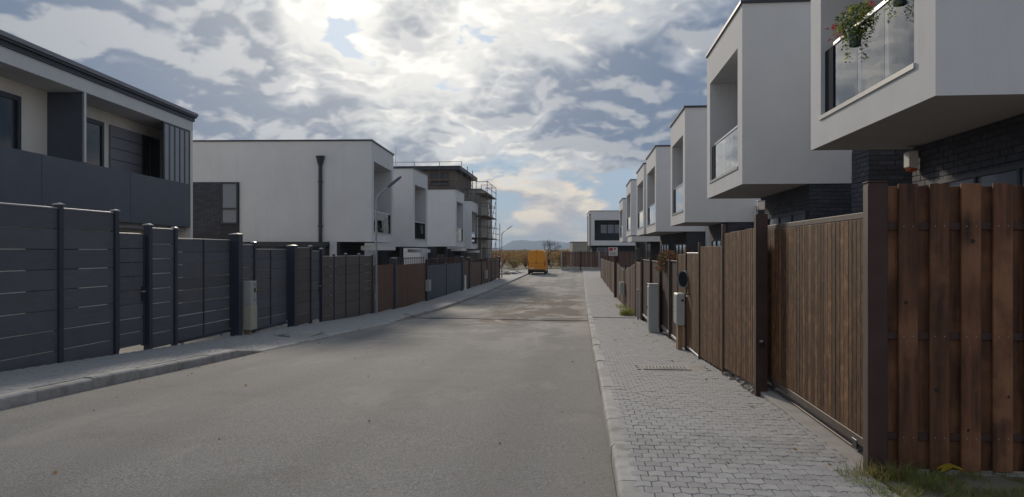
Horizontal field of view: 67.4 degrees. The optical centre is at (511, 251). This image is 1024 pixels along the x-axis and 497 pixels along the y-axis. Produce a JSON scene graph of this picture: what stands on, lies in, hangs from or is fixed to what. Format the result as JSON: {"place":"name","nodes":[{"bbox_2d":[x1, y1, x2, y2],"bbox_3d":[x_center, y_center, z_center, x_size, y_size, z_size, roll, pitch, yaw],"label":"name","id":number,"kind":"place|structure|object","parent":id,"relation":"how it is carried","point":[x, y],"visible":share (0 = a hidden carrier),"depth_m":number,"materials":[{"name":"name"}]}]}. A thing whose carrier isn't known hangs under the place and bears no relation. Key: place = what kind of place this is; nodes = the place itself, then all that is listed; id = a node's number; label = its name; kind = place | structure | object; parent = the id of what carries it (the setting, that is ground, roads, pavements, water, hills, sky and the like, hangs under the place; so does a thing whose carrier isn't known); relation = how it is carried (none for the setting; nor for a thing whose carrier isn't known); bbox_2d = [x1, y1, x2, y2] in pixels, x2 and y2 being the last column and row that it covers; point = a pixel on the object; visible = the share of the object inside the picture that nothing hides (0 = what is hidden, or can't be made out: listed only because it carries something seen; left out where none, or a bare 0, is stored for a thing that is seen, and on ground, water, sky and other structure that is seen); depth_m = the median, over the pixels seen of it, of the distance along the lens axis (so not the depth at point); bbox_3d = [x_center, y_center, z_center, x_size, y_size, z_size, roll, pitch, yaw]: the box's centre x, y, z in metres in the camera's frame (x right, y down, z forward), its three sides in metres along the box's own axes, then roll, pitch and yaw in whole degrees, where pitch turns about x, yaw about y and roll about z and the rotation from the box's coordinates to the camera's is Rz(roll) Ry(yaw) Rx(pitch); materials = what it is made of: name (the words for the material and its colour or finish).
{"place":"outdoors","nodes":[
{"label":"outdoors","id":0,"kind":"place"},
{"bbox_2d":[0,294,474,394],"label":"pavement","id":1,"kind":"structure","parent":0,"point":[29,378],"depth_m":13.26,"materials":[{"name":"concrete"}]},
{"bbox_2d":[285,331,323,337],"bbox_3d":[-5.046,1.972,18.125,0.760,0.036,1.400,0,0,5],"label":"service cover","id":2,"kind":"object","parent":1,"relation":"on","point":[299,334],"visible":0.8,"depth_m":18.13,"materials":[{"name":"metal"}]},
{"bbox_2d":[374,176,400,312],"bbox_3d":[-4.571,-0.237,28.100,1.057,5.031,0.260,0,0,0],"label":"street lamp","id":3,"kind":"object","parent":1,"relation":"on","point":[376,284],"visible":0.95,"depth_m":28.06,"materials":[{"name":"metal"}]},
{"bbox_2d":[1,273,511,360],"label":"yard paving","id":4,"kind":"structure","parent":0,"point":[137,348],"depth_m":17.30,"materials":[{"name":"concrete"}]},
{"bbox_2d":[0,203,119,371],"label":"board fence","id":5,"kind":"object","parent":4,"relation":"on","point":[59,297],"visible":0.81,"depth_m":11.20,"materials":[{"name":"grey metal"}]},
{"bbox_2d":[0,30,197,338],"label":"house","id":6,"kind":"structure","parent":4,"relation":"on","point":[75,135],"depth_m":17.68,"materials":[{"name":"white paint"}]},
{"bbox_2d":[0,90,20,149],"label":"window","id":7,"kind":"structure","parent":6,"relation":"in","point":[10,104],"depth_m":16.08,"materials":[{"name":"grey glass"}]},
{"bbox_2d":[26,249,78,313],"bbox_3d":[-10.475,0.654,17.558,0.060,2.208,1.900,0,0,1],"label":"window","id":8,"kind":"structure","parent":6,"relation":"in","point":[26,249],"depth_m":17.29,"materials":[{"name":"glass"}]},
{"bbox_2d":[83,117,103,166],"bbox_3d":[-10.477,-2.200,18.634,0.060,2.200,2.050,0,0,1],"label":"window","id":9,"kind":"structure","parent":6,"relation":"in","point":[94,128],"depth_m":19.26,"materials":[{"name":"grey glass"}]},
{"bbox_2d":[108,248,140,305],"bbox_3d":[-10.441,0.654,21.008,0.060,2.208,2.200,0,0,1],"label":"window","id":10,"kind":"structure","parent":6,"relation":"in","point":[120,248],"depth_m":20.98,"materials":[{"name":"glass"}]},
{"bbox_2d":[141,134,159,177],"bbox_3d":[-10.441,-2.200,22.168,0.060,2.200,1.040,0,0,1],"label":"window","id":11,"kind":"structure","parent":6,"relation":"in","point":[150,155],"depth_m":22.12,"materials":[{"name":"black glass"}]},
{"bbox_2d":[142,223,178,349],"bbox_3d":[-6.391,0.659,14.004,0.136,2.309,1.008,0,0,5],"label":"board fence","id":12,"kind":"object","parent":4,"relation":"on","point":[157,243],"visible":0.92,"depth_m":13.97,"materials":[{"name":"grey metal"}]},
{"bbox_2d":[119,233,145,350],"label":"pedestrian gate","id":13,"kind":"structure","parent":12,"relation":"attached to","point":[127,312],"depth_m":13.09,"materials":[{"name":"grey metal"}]},
{"bbox_2d":[170,238,230,344],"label":"sliding gate","id":14,"kind":"structure","parent":4,"relation":"on","point":[201,254],"depth_m":15.71,"materials":[{"name":"grey metal"}]},
{"bbox_2d":[229,233,256,335],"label":"gate pillar panel","id":15,"kind":"structure","parent":4,"relation":"on","point":[239,261],"depth_m":16.97,"materials":[{"name":"grey metal"}]},
{"bbox_2d":[243,281,256,334],"bbox_3d":[-5.951,1.303,17.390,0.248,1.270,0.340,0,0,5],"label":"meter cabinet","id":16,"kind":"object","parent":4,"relation":"on","point":[249,305],"visible":0.91,"depth_m":17.23,"materials":[{"name":"grey plastic"}]},
{"bbox_2d":[256,249,286,331],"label":"sliding gate","id":17,"kind":"structure","parent":4,"relation":"on","point":[277,258],"depth_m":19.14,"materials":[{"name":"grey metal"}]},
{"bbox_2d":[183,139,394,309],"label":"box house","id":18,"kind":"structure","parent":4,"relation":"on","point":[282,194],"depth_m":31.12,"materials":[{"name":"white paint"}]},
{"bbox_2d":[221,182,237,223],"bbox_3d":[-11.444,-1.950,31.101,0.690,1.680,0.060,0,0,2],"label":"window","id":19,"kind":"structure","parent":18,"relation":"in","point":[229,190],"depth_m":31.10,"materials":[{"name":"glass"}]},
{"bbox_2d":[286,245,311,326],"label":"gate pillar panel","id":20,"kind":"structure","parent":4,"relation":"on","point":[299,260],"depth_m":20.82,"materials":[{"name":"grey metal"}]},
{"bbox_2d":[319,248,373,321],"bbox_3d":[-5.370,1.105,25.346,0.112,2.421,5.628,0,0,5],"label":"board fence","id":21,"kind":"object","parent":4,"relation":"on","point":[334,309],"visible":0.88,"depth_m":24.89,"materials":[{"name":"grey"}]},
{"bbox_2d":[312,251,319,319],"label":"pedestrian gate","id":22,"kind":"structure","parent":21,"relation":"attached to","point":[315,284],"depth_m":22.21,"materials":[{"name":"grey metal"}]},
{"bbox_2d":[373,257,396,312],"bbox_3d":[-4.959,1.321,29.904,0.223,2.154,3.325,0,0,5],"label":"slat fence","id":23,"kind":"object","parent":4,"relation":"on","point":[387,284],"visible":0.83,"depth_m":30.15,"materials":[{"name":"red wood"}]},
{"bbox_2d":[365,167,429,297],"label":"box house","id":24,"kind":"structure","parent":4,"relation":"on","point":[410,207],"depth_m":38.69,"materials":[{"name":"white paint"}]},
{"bbox_2d":[397,257,426,307],"bbox_3d":[-4.528,1.380,34.831,0.147,2.230,6.387,0,0,5],"label":"slat fence","id":25,"kind":"object","parent":4,"relation":"on","point":[411,278],"visible":0.91,"depth_m":34.60,"materials":[{"name":"red wood"}]},
{"bbox_2d":[425,280,430,290],"bbox_3d":[-4.122,1.675,37.837,0.206,0.550,0.520,0,0,5],"label":"utility box","id":26,"kind":"object","parent":25,"relation":"attached to","point":[427,285],"visible":1,"depth_m":37.59,"materials":[{"name":"grey plastic"}]},
{"bbox_2d":[403,188,465,265],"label":"box house","id":27,"kind":"structure","parent":4,"relation":"on","point":[445,218],"depth_m":51.91,"materials":[{"name":"white paint"}]},
{"bbox_2d":[437,254,443,264],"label":"window","id":28,"kind":"structure","parent":27,"relation":"in","point":[438,255],"depth_m":53.34,"materials":[{"name":"glass"}]},
{"bbox_2d":[393,166,491,261],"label":"unfinished house","id":29,"kind":"structure","parent":4,"relation":"on","point":[448,172],"depth_m":65.01,"materials":[{"name":"concrete"}]},
{"bbox_2d":[393,161,472,197],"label":"roof scaffolding","id":30,"kind":"object","parent":29,"relation":"attached to","point":[461,179],"visible":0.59,"depth_m":60.03,"materials":[{"name":"grey metal"}]},
{"bbox_2d":[431,173,447,185],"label":"window","id":31,"kind":"structure","parent":29,"relation":"in","point":[434,176],"depth_m":60.62,"materials":[{"name":"glass"}]},
{"bbox_2d":[427,256,462,300],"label":"blue gate","id":32,"kind":"structure","parent":4,"relation":"on","point":[445,278],"depth_m":43.27,"materials":[{"name":"metal"}]},
{"bbox_2d":[447,200,479,263],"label":"box house","id":33,"kind":"structure","parent":4,"relation":"on","point":[470,223],"depth_m":59.19,"materials":[{"name":"white paint"}]},
{"bbox_2d":[463,257,470,288],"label":"slat fence","id":34,"kind":"object","parent":4,"relation":"on","point":[467,266],"visible":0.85,"depth_m":51.65,"materials":[{"name":"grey wood"}]},
{"bbox_2d":[471,257,499,286],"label":"slat fence","id":35,"kind":"object","parent":4,"relation":"on","point":[477,271],"visible":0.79,"depth_m":59.50,"materials":[{"name":"red wood"}]},
{"bbox_2d":[475,181,499,282],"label":"scaffolding","id":36,"kind":"object","parent":4,"relation":"on","point":[487,196],"visible":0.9,"depth_m":63.96,"materials":[{"name":"grey metal"}]},
{"bbox_2d":[0,271,616,496],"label":"road","id":37,"kind":"structure","parent":0,"point":[464,396],"depth_m":7.45,"materials":[{"name":"grey asphalt"}]},
{"bbox_2d":[0,272,530,409],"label":"kerb","id":38,"kind":"structure","parent":37,"relation":"on","point":[23,397],"depth_m":10.46,"materials":[{"name":"concrete"}]},
{"bbox_2d":[0,319,839,493],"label":"loose grit","id":39,"kind":"object","parent":37,"relation":"on","point":[512,423],"visible":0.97,"depth_m":8.16,"materials":[{"name":"stone"}]},
{"bbox_2d":[22,328,841,496],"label":"dry leaves","id":40,"kind":"object","parent":37,"relation":"on","point":[54,472],"visible":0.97,"depth_m":7.54,"materials":[{"name":"brown plant"}]},
{"bbox_2d":[412,316,623,320],"bbox_3d":[0.117,2.285,26.409,8.178,0.175,0.269,0,0,15],"label":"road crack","id":41,"kind":"object","parent":37,"relation":"on","point":[517,319],"visible":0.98,"depth_m":26.08,"materials":[{"name":"black asphalt"}]},
{"bbox_2d":[528,250,549,273],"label":"parked van","id":42,"kind":"object","parent":37,"relation":"on","point":[538,261],"visible":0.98,"depth_m":85.99,"materials":[{"name":"orange paint"}]},
{"bbox_2d":[583,270,641,496],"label":"kerb","id":43,"kind":"structure","parent":37,"relation":"on","point":[622,469],"depth_m":6.59,"materials":[{"name":"concrete"}]},
{"bbox_2d":[0,0,739,247],"label":"sky","id":44,"kind":"structure","parent":0,"point":[556,105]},
{"bbox_2d":[453,270,527,293],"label":"pavement","id":45,"kind":"structure","parent":0,"point":[483,287],"depth_m":58.35,"materials":[{"name":"concrete"}]},
{"bbox_2d":[500,226,511,277],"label":"street lamp","id":46,"kind":"object","parent":45,"relation":"on","point":[501,252],"visible":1,"depth_m":73.47,"materials":[{"name":"metal"}]},
{"bbox_2d":[492,240,569,249],"bbox_3d":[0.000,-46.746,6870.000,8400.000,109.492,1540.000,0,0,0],"label":"mountains","id":47,"kind":"structure","parent":0,"point":[522,245],"depth_m":6506.92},
{"bbox_2d":[500,252,567,271],"bbox_3d":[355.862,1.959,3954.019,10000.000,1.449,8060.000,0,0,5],"label":"ground","id":48,"kind":"structure","parent":0,"point":[522,266],"depth_m":111.76,"materials":[{"name":"brown soil"}]},
{"bbox_2d":[494,253,509,267],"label":"bush","id":49,"kind":"object","parent":48,"relation":"on","point":[504,260],"visible":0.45,"depth_m":107.95,"materials":[{"name":"brown plant"}]},
{"bbox_2d":[505,255,525,268],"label":"bush","id":50,"kind":"object","parent":48,"relation":"on","point":[513,262],"visible":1,"depth_m":103.65,"materials":[{"name":"brown plant"}]},
{"bbox_2d":[520,254,527,267],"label":"bush","id":51,"kind":"object","parent":48,"relation":"on","point":[525,264],"visible":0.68,"depth_m":109.61,"materials":[{"name":"orange plant"}]},
{"bbox_2d":[492,249,569,264],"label":"scrub","id":52,"kind":"object","parent":48,"relation":"on","point":[515,253],"visible":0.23,"depth_m":224.73,"materials":[{"name":"brown plant"}]},
{"bbox_2d":[537,239,560,255],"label":"bare tree","id":53,"kind":"object","parent":48,"relation":"on","point":[545,243],"visible":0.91,"depth_m":131.95,"materials":[{"name":"grey plant"}]},
{"bbox_2d":[548,254,560,267],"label":"bush","id":54,"kind":"object","parent":48,"relation":"on","point":[551,262],"visible":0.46,"depth_m":107.80,"materials":[{"name":"brown plant"}]},
{"bbox_2d":[561,251,634,269],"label":"end fence","id":55,"kind":"object","parent":48,"relation":"on","point":[578,260],"visible":0.66,"depth_m":98.89,"materials":[{"name":"wood"}]},
{"bbox_2d":[587,210,635,266],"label":"end house","id":56,"kind":"structure","parent":48,"relation":"on","point":[603,230],"depth_m":104.90,"materials":[{"name":"white paint"}]},
{"bbox_2d":[600,225,606,232],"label":"window","id":57,"kind":"structure","parent":56,"relation":"in","point":[603,228],"depth_m":105.21,"materials":[{"name":"grey glass"}]},
{"bbox_2d":[607,224,613,232],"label":"window","id":58,"kind":"structure","parent":56,"relation":"in","point":[610,228],"depth_m":105.16,"materials":[{"name":"grey glass"}]},
{"bbox_2d":[811,0,1023,213],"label":"box house","id":59,"kind":"structure","parent":48,"relation":"on","point":[938,85],"depth_m":8.33,"materials":[{"name":"white paint"}]},
{"bbox_2d":[826,1,873,62],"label":"flower pot","id":60,"kind":"object","parent":59,"relation":"hanging from","point":[852,33],"visible":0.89,"depth_m":9.18,"materials":[{"name":"green plastic"}]},
{"bbox_2d":[868,0,902,23],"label":"flower pot","id":61,"kind":"object","parent":59,"relation":"hanging from","point":[896,3],"visible":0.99,"depth_m":7.94,"materials":[{"name":"green plastic"}]},
{"bbox_2d":[904,150,917,171],"bbox_3d":[5.380,-1.212,10.354,0.120,0.274,0.180,0,0,5],"label":"alarm siren","id":62,"kind":"object","parent":59,"relation":"attached to","point":[910,161],"visible":1,"depth_m":10.27,"materials":[{"name":"white paint"}]},
{"bbox_2d":[938,163,1023,185],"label":"window","id":63,"kind":"structure","parent":59,"relation":"in","point":[1014,174],"depth_m":8.43,"materials":[{"name":"glass"}]},
{"bbox_2d":[862,181,1023,476],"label":"board fence","id":64,"kind":"object","parent":48,"relation":"on","point":[943,323],"visible":0.87,"depth_m":5.16,"materials":[{"name":"brown wood"}]},
{"bbox_2d":[500,269,600,270],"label":"cross road","id":65,"kind":"structure","parent":0,"point":[548,270],"depth_m":98.75,"materials":[{"name":"grey asphalt"}]},
{"bbox_2d":[569,242,588,251],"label":"building","id":66,"kind":"structure","parent":0,"point":[578,246],"depth_m":118.00,"materials":[{"name":"paint"}]},
{"bbox_2d":[584,271,613,294],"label":"pavement","id":67,"kind":"structure","parent":0,"point":[596,284],"depth_m":58.60,"materials":[{"name":"concrete"}]},
{"bbox_2d":[601,257,606,284],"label":"slat fence","id":68,"kind":"object","parent":67,"relation":"on","point":[604,269],"visible":0.97,"depth_m":62.05,"materials":[{"name":"red wood"}]},
{"bbox_2d":[607,258,613,293],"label":"slat fence","id":69,"kind":"object","parent":67,"relation":"on","point":[610,275],"visible":0.79,"depth_m":49.33,"materials":[{"name":"red wood"}]},
{"bbox_2d":[588,295,903,496],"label":"pavement","id":70,"kind":"structure","parent":0,"point":[677,420],"depth_m":6.34,"materials":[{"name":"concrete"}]},
{"bbox_2d":[614,253,618,297],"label":"wide post","id":71,"kind":"object","parent":70,"relation":"on","point":[616,260],"visible":0.59,"depth_m":41.38,"materials":[{"name":"brown metal"}]},
{"bbox_2d":[609,247,617,257],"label":"sign","id":72,"kind":"object","parent":71,"relation":"attached to","point":[613,251],"visible":1,"depth_m":41.20,"materials":[{"name":"white metal"}]},
{"bbox_2d":[617,263,634,313],"bbox_3d":[4.943,1.452,33.699,0.080,2.010,13.654,0,0,5],"label":"slat fence","id":73,"kind":"object","parent":70,"relation":"on","point":[627,277],"visible":0.79,"depth_m":31.29,"materials":[{"name":"red wood"}]},
{"bbox_2d":[619,282,624,294],"bbox_3d":[4.699,1.585,32.838,0.206,0.550,0.470,0,0,5],"label":"utility box","id":74,"kind":"object","parent":73,"relation":"attached to","point":[621,288],"visible":1,"depth_m":32.62,"materials":[{"name":"grey plastic"}]},
{"bbox_2d":[618,306,634,315],"bbox_3d":[4.107,2.106,27.255,1.071,0.376,0.959,0,0,-32],"label":"weed tuft","id":75,"kind":"object","parent":70,"relation":"on","point":[627,312],"visible":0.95,"depth_m":27.06,"materials":[{"name":"green plant"}]},
{"bbox_2d":[635,259,640,317],"bbox_3d":[4.245,1.294,25.607,0.140,2.028,2.228,0,0,5],"label":"post","id":76,"kind":"object","parent":70,"relation":"on","point":[637,274],"visible":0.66,"depth_m":25.74,"materials":[{"name":"red wood"}]},
{"bbox_2d":[637,289,638,319],"bbox_3d":[4.034,1.720,24.608,0.072,1.020,0.072,0,0,5],"label":"grey stake","id":77,"kind":"object","parent":70,"relation":"on","point":[637,304],"visible":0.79,"depth_m":24.58,"materials":[{"name":"metal"}]},
{"bbox_2d":[641,258,658,330],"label":"dark gate","id":78,"kind":"structure","parent":70,"relation":"on","point":[649,273],"depth_m":22.88,"materials":[{"name":"brown metal"}]},
{"bbox_2d":[647,283,658,332],"bbox_3d":[3.400,1.359,18.560,0.255,1.165,0.440,0,0,5],"label":"tall cabinet","id":79,"kind":"object","parent":70,"relation":"on","point":[652,307],"visible":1,"depth_m":18.35,"materials":[{"name":"grey plastic"}]},
{"bbox_2d":[642,365,690,369],"bbox_3d":[2.186,1.660,10.898,0.660,0.033,0.340,0,0,5],"label":"drain grate","id":80,"kind":"object","parent":70,"relation":"on","point":[653,367],"visible":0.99,"depth_m":10.87,"materials":[{"name":"metal"}]},
{"bbox_2d":[659,257,677,340],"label":"dark gate","id":81,"kind":"structure","parent":70,"relation":"on","point":[668,285],"depth_m":16.61,"materials":[{"name":"brown metal"}]},
{"bbox_2d":[654,249,676,272],"bbox_3d":[3.574,0.225,17.684,0.560,0.565,0.940,0,0,25],"label":"hanging plant","id":82,"kind":"object","parent":81,"relation":"on","point":[663,262],"visible":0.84,"depth_m":17.56,"materials":[{"name":"brown plant"}]},
{"bbox_2d":[674,292,684,349],"bbox_3d":[3.048,1.295,14.014,0.151,1.070,0.492,0,0,5],"label":"meter box","id":83,"kind":"object","parent":70,"relation":"on","point":[679,309],"visible":0.93,"depth_m":13.81,"materials":[{"name":"grey plastic"}]},
{"bbox_2d":[674,294,676,323],"bbox_3d":[2.983,1.040,14.025,0.011,0.520,0.440,0,0,5],"label":"door","id":84,"kind":"structure","parent":83,"relation":"in","point":[675,296],"depth_m":13.95,"materials":[{"name":"grey plastic"}]},
{"bbox_2d":[678,254,684,346],"bbox_3d":[3.219,0.921,14.449,0.062,1.730,1.104,0,0,5],"label":"post","id":85,"kind":"object","parent":70,"relation":"on","point":[681,262],"visible":0.41,"depth_m":14.31,"materials":[{"name":"brown wood"}]},
{"bbox_2d":[685,246,690,350],"bbox_3d":[3.159,0.865,13.800,0.096,1.930,0.090,0,0,5],"label":"gate post","id":86,"kind":"object","parent":70,"relation":"on","point":[687,249],"visible":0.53,"depth_m":13.76,"materials":[{"name":"brown metal"}]},
{"bbox_2d":[686,253,697,356],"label":"pedestrian gate","id":87,"kind":"structure","parent":70,"relation":"on","point":[692,307],"depth_m":13.03,"materials":[{"name":"brown wood"}]},
{"bbox_2d":[677,271,687,287],"bbox_3d":[3.072,0.500,13.713,0.060,0.310,0.310,0,0,-27],"label":"round disc","id":88,"kind":"object","parent":87,"relation":"attached to","point":[682,278],"visible":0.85,"depth_m":13.72,"materials":[{"name":"black plastic"}]},
{"bbox_2d":[698,243,721,369],"bbox_3d":[2.923,0.814,11.258,0.080,1.908,2.043,0,0,5],"label":"slat fence","id":89,"kind":"object","parent":70,"relation":"on","point":[710,304],"visible":0.94,"depth_m":11.22,"materials":[{"name":"brown wood"}]},
{"bbox_2d":[662,332,770,393],"bbox_3d":[3.196,1.729,13.452,0.326,0.491,10.418,0,0,5],"label":"rubble","id":90,"kind":"object","parent":70,"relation":"on","point":[743,383],"visible":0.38,"depth_m":9.33,"materials":[{"name":"stone"}]},
{"bbox_2d":[722,224,753,385],"bbox_3d":[2.746,0.661,9.293,0.080,2.042,1.872,0,0,5],"label":"slat fence","id":91,"kind":"object","parent":70,"relation":"on","point":[737,303],"visible":0.94,"depth_m":9.22,"materials":[{"name":"brown wood"}]},
{"bbox_2d":[754,214,767,396],"bbox_3d":[2.674,0.602,8.255,0.127,2.004,0.146,0,0,5],"label":"gate post","id":92,"kind":"object","parent":70,"relation":"on","point":[760,303],"visible":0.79,"depth_m":8.21,"materials":[{"name":"brown metal"}]},
{"bbox_2d":[756,200,765,213],"bbox_3d":[2.679,-0.473,8.268,0.082,0.145,0.082,0,0,5],"label":"post lantern","id":93,"kind":"object","parent":92,"relation":"on","point":[760,207],"visible":0.98,"depth_m":8.23,"materials":[{"name":"white glass"}]},
{"bbox_2d":[749,383,891,469],"bbox_3d":[2.743,1.589,6.932,0.398,0.220,3.700,0,0,5],"label":"gate footing","id":94,"kind":"object","parent":70,"relation":"on","point":[822,429],"visible":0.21,"depth_m":6.67,"materials":[{"name":"concrete"}]},
{"bbox_2d":[768,212,862,451],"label":"sliding gate","id":95,"kind":"structure","parent":94,"relation":"on","point":[815,316],"depth_m":6.57,"materials":[{"name":"brown wood"}]},
{"bbox_2d":[833,452,1023,496],"bbox_3d":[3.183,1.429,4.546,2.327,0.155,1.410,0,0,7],"label":"grass verge","id":96,"kind":"object","parent":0,"point":[898,475],"depth_m":4.89,"materials":[{"name":"green plant"}]},
{"bbox_2d":[937,463,966,473],"bbox_3d":[2.888,1.426,5.032,0.189,0.056,0.150,0,0,35],"label":"fallen leaf","id":97,"kind":"object","parent":96,"relation":"on","point":[946,466],"visible":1,"depth_m":5.02,"materials":[{"name":"yellow plant"}]},
{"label":"yard paving","id":98,"kind":"structure","parent":0,"visible":0},
{"bbox_2d":[619,198,644,261],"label":"box house","id":99,"kind":"structure","parent":98,"relation":"on","point":[640,250],"depth_m":59.49,"materials":[{"name":"white paint"}]},
{"bbox_2d":[626,179,659,260],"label":"box house","id":100,"kind":"structure","parent":98,"relation":"on","point":[652,246],"depth_m":49.98,"materials":[{"name":"white paint"}]},
{"bbox_2d":[645,243,650,259],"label":"window","id":101,"kind":"structure","parent":100,"relation":"in","point":[647,246],"depth_m":52.08,"materials":[{"name":"glass"}]},
{"bbox_2d":[636,163,673,259],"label":"box house","id":102,"kind":"structure","parent":98,"relation":"on","point":[667,241],"depth_m":41.46,"materials":[{"name":"white paint"}]},
{"bbox_2d":[661,244,668,258],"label":"window","id":103,"kind":"structure","parent":102,"relation":"in","point":[665,246],"depth_m":41.63,"materials":[{"name":"glass"}]},
{"bbox_2d":[646,145,708,260],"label":"box house","id":104,"kind":"structure","parent":98,"relation":"on","point":[658,189],"depth_m":33.19,"materials":[{"name":"white paint"}]},
{"bbox_2d":[675,244,685,260],"bbox_3d":[7.690,0.500,35.060,0.060,1.680,3.669,0,0,5],"label":"window","id":105,"kind":"structure","parent":104,"relation":"in","point":[679,248],"depth_m":35.41,"materials":[{"name":"glass"}]},
{"bbox_2d":[669,105,760,245],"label":"box house","id":106,"kind":"structure","parent":98,"relation":"on","point":[692,204],"depth_m":23.88,"materials":[{"name":"white paint"}]},
{"bbox_2d":[711,239,721,245],"bbox_3d":[6.808,0.450,25.260,0.060,1.680,2.665,0,0,5],"label":"window","id":107,"kind":"structure","parent":106,"relation":"in","point":[718,242],"depth_m":25.62,"materials":[{"name":"glass"}]},
{"bbox_2d":[705,0,851,224],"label":"box house","id":108,"kind":"structure","parent":98,"relation":"on","point":[758,55],"depth_m":15.36,"materials":[{"name":"white paint"}]},
{"bbox_2d":[768,210,807,224],"bbox_3d":[6.066,0.010,17.010,0.060,1.680,3.167,0,0,5],"label":"window","id":109,"kind":"structure","parent":108,"relation":"in","point":[800,215],"depth_m":16.77,"materials":[{"name":"glass"}]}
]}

